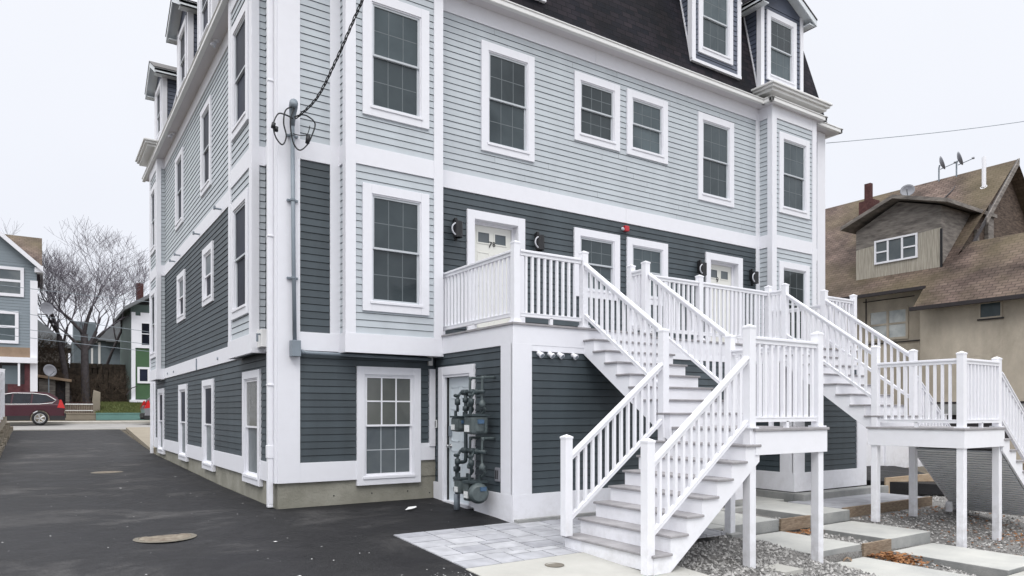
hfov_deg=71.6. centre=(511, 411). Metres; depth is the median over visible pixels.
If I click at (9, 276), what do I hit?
window
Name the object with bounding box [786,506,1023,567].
fallen leaves
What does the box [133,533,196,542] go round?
manhole cover
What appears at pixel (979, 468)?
exterior staircase
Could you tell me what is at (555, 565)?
cleanout cover
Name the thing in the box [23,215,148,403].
bare tree
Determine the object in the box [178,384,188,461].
window
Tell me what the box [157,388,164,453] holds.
window
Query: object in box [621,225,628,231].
fire alarm
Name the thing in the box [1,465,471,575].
grit
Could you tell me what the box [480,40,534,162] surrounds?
window
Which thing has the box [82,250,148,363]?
bare tree
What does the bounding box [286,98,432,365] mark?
service mast
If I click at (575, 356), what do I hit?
vent cap
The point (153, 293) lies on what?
window
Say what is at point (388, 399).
window
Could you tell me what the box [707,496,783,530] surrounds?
path
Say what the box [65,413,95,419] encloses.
beige wall
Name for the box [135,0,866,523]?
apartment house
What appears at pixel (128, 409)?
grass
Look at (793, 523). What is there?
timber edging
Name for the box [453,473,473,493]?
gas meter
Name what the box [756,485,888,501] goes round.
footing ledge
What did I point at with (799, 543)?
concrete slab
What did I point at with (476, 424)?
gas meter
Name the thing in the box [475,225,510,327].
door
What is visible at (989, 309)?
window
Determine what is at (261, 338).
junction box
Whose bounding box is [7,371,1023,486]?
ground
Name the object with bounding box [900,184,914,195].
satellite dish
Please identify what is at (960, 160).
satellite dish
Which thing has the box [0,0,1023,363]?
sky
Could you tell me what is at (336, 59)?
service cable
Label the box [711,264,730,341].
door
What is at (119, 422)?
kerb
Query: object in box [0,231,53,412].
blue grey house
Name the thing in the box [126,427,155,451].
side path
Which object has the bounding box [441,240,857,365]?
entry deck
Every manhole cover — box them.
[91,471,122,472]
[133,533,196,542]
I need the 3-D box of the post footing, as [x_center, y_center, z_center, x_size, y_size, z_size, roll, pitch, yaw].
[3.210,1.887,10.444,0.300,0.225,0.300,0,0,-34]
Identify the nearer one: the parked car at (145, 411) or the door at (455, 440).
the door at (455, 440)
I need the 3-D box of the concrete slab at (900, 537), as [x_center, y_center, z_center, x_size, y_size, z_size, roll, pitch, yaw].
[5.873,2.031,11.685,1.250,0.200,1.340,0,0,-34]
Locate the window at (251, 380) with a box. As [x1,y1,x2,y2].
[242,369,262,486]
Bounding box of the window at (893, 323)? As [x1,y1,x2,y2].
[868,306,908,341]
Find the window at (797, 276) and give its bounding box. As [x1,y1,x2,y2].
[778,261,809,339]
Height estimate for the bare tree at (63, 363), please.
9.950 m
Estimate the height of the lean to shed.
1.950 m
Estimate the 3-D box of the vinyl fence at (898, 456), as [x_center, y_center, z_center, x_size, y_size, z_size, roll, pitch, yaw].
[11.123,1.045,21.176,7.260,1.950,0.160,0,0,-34]
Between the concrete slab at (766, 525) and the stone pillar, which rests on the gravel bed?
the concrete slab at (766, 525)
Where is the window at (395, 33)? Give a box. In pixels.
[362,0,428,129]
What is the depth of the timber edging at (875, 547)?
10.51 m
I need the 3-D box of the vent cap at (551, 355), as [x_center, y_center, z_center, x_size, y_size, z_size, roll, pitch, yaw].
[0.591,-0.850,10.668,0.094,0.112,0.132,0,0,-34]
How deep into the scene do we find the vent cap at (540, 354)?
10.53 m
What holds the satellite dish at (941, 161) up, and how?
attached to the tan house at (933, 270)
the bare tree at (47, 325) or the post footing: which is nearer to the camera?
the post footing
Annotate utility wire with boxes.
[0,334,148,351]
[1,285,148,301]
[2,326,148,344]
[3,310,147,331]
[829,121,1023,142]
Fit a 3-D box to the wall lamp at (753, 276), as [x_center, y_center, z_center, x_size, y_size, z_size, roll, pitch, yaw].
[5.801,-3.225,16.997,0.186,0.410,0.290,0,0,1]
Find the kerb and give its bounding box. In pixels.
[7,421,149,430]
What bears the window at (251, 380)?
in the apartment house at (679, 138)
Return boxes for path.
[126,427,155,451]
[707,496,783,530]
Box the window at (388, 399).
[356,366,420,485]
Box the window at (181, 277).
[177,269,185,323]
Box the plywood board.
[884,474,933,492]
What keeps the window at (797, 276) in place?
in the apartment house at (679, 138)
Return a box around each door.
[446,376,468,503]
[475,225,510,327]
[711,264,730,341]
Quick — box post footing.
[723,531,742,537]
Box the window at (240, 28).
[231,0,248,142]
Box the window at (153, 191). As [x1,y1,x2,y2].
[150,182,155,256]
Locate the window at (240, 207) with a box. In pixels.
[231,187,248,320]
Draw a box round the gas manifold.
[453,376,494,509]
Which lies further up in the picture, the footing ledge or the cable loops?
the cable loops
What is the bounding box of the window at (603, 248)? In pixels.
[573,227,619,300]
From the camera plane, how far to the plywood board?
15.85 m
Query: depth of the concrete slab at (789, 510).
12.52 m
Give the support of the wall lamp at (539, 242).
attached to the apartment house at (679, 138)
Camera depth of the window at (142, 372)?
43.71 m
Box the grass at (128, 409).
[95,401,142,412]
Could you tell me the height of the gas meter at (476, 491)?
0.436 m
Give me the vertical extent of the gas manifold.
2.092 m
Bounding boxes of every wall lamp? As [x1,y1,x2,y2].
[451,217,462,240]
[534,232,543,251]
[697,260,706,275]
[749,269,758,285]
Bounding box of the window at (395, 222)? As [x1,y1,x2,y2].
[362,182,428,315]
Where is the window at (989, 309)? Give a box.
[978,301,1002,318]
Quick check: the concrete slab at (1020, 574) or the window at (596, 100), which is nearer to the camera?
the concrete slab at (1020, 574)
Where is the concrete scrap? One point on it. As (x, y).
(785, 569)
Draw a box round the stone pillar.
[91,390,100,412]
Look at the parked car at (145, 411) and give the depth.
37.18 m
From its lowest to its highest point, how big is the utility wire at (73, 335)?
1.475 m
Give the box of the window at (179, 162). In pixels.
[175,147,183,231]
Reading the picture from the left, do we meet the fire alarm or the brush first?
the brush
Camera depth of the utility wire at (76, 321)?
35.03 m
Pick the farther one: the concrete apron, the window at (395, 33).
the window at (395, 33)
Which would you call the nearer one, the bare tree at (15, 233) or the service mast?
the service mast
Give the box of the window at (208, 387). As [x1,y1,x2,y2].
[202,379,215,471]
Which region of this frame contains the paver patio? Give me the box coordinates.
[393,515,725,568]
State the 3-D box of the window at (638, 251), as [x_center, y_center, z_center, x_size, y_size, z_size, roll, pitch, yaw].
[2.893,-2.982,15.221,1.200,1.365,0.112,0,0,-34]
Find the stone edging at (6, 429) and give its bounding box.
[0,417,12,456]
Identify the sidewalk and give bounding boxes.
[7,421,109,421]
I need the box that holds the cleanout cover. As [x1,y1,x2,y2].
[545,563,563,566]
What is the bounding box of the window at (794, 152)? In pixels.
[778,131,809,219]
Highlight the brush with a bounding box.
[38,329,129,403]
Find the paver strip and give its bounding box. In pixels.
[790,493,920,508]
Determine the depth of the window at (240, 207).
12.08 m
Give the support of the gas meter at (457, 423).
attached to the gas manifold
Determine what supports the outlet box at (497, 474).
attached to the apartment house at (679, 138)
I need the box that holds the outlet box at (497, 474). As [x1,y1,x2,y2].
[495,467,500,481]
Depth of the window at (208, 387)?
15.43 m
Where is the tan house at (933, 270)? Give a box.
[825,157,1023,463]
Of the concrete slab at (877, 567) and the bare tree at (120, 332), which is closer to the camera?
the concrete slab at (877, 567)
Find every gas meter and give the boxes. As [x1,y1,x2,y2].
[450,411,463,431]
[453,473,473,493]
[462,474,488,503]
[463,407,489,434]
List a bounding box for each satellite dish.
[43,364,56,392]
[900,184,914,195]
[938,156,955,180]
[956,152,974,176]
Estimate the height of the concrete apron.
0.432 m
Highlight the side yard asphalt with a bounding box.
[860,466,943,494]
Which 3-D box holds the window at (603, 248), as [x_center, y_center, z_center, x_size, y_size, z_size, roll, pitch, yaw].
[1.723,-2.982,14.444,1.210,1.365,0.112,0,0,-34]
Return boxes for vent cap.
[536,351,544,357]
[547,352,554,358]
[557,352,564,358]
[571,353,578,359]
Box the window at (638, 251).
[625,237,667,305]
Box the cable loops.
[271,106,315,150]
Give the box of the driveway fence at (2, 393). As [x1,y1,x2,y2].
[0,369,4,421]
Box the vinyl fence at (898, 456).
[866,414,947,467]
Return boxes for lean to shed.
[38,374,71,404]
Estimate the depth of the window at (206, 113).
15.61 m
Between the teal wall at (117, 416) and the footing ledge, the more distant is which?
the teal wall at (117, 416)
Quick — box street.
[10,423,149,429]
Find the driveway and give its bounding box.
[0,429,509,575]
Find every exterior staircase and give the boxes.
[560,264,829,575]
[785,294,1023,547]
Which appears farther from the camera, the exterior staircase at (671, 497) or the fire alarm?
the fire alarm
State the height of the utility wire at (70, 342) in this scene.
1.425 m
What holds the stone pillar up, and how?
on the ground at (922, 469)
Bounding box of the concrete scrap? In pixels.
[764,564,802,574]
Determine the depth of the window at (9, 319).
38.40 m
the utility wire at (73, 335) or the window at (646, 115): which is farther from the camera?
the utility wire at (73, 335)
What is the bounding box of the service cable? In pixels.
[295,0,363,118]
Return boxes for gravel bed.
[677,494,1023,575]
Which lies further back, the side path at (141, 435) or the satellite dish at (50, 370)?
the satellite dish at (50, 370)
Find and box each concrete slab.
[711,511,778,534]
[756,502,849,526]
[756,531,860,556]
[810,521,929,548]
[835,557,968,575]
[893,543,1023,575]
[1009,571,1023,575]
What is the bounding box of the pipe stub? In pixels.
[945,501,952,511]
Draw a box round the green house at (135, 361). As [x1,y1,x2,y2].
[114,283,159,402]
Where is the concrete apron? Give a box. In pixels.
[466,552,709,575]
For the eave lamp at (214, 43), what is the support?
attached to the apartment house at (679, 138)
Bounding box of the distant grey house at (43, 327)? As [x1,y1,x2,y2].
[38,320,70,369]
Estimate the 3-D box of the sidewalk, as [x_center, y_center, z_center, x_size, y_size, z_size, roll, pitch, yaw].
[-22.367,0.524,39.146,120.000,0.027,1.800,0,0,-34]
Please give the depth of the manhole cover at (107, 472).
16.68 m
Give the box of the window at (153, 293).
[150,287,155,358]
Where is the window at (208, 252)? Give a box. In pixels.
[202,240,213,306]
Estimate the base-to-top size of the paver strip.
0.214 m
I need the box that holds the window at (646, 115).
[626,88,667,164]
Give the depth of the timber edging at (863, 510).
13.56 m
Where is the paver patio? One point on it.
(478, 546)
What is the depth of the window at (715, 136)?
16.44 m
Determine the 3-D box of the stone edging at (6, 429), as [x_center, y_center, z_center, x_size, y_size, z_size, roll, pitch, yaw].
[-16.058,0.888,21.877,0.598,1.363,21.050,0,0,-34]
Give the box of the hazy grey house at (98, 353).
[70,321,119,363]
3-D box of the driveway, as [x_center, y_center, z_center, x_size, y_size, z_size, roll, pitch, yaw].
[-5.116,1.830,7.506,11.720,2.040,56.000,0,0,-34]
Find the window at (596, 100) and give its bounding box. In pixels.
[573,70,619,151]
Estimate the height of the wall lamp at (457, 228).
0.410 m
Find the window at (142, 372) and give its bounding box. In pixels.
[137,367,159,382]
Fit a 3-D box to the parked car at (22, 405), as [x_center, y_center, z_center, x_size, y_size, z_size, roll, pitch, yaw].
[-24.634,-0.160,34.878,4.580,1.660,1.842,0,0,-34]
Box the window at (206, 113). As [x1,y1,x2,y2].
[200,95,211,197]
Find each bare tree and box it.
[2,220,55,276]
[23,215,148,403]
[33,241,98,403]
[38,243,97,331]
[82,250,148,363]
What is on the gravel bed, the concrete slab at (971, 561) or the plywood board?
the concrete slab at (971, 561)
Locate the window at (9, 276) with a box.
[0,266,23,296]
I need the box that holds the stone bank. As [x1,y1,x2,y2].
[38,362,126,403]
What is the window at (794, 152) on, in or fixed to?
in the apartment house at (679, 138)
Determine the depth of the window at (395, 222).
11.68 m
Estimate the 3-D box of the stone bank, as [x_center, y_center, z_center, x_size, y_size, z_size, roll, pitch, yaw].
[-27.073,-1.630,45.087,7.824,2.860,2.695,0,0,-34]
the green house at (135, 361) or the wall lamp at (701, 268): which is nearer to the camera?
the wall lamp at (701, 268)
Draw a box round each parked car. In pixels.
[5,392,65,424]
[140,397,149,419]
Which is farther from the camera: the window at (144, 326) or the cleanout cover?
the window at (144, 326)
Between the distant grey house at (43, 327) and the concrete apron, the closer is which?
the concrete apron
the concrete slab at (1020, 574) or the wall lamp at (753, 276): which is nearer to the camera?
the concrete slab at (1020, 574)
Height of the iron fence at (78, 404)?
0.650 m
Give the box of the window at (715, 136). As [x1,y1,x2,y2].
[697,111,733,207]
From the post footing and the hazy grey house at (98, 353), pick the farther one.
the hazy grey house at (98, 353)
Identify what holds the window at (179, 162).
in the apartment house at (679, 138)
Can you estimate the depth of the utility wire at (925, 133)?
18.93 m
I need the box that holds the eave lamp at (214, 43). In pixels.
[210,39,218,47]
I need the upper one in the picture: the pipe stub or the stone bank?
the stone bank
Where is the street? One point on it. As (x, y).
(62, 426)
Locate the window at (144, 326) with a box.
[141,322,148,345]
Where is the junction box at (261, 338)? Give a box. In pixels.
[256,329,265,347]
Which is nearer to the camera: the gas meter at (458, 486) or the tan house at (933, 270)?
the gas meter at (458, 486)
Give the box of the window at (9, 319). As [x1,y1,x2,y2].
[0,310,18,343]
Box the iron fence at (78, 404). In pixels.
[65,402,92,412]
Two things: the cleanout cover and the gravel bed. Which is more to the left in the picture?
the cleanout cover
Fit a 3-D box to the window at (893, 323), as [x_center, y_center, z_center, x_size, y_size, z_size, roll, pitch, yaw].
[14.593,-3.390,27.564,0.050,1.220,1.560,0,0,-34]
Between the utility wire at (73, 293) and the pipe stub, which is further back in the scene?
the utility wire at (73, 293)
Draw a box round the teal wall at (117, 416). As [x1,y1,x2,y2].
[96,413,143,419]
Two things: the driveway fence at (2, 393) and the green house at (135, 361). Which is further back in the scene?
the green house at (135, 361)
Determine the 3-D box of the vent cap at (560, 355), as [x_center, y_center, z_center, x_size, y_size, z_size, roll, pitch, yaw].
[0.741,-0.850,10.768,0.094,0.112,0.132,0,0,-34]
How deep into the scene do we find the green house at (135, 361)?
43.74 m
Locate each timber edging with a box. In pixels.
[779,515,809,530]
[842,496,931,516]
[861,539,890,556]

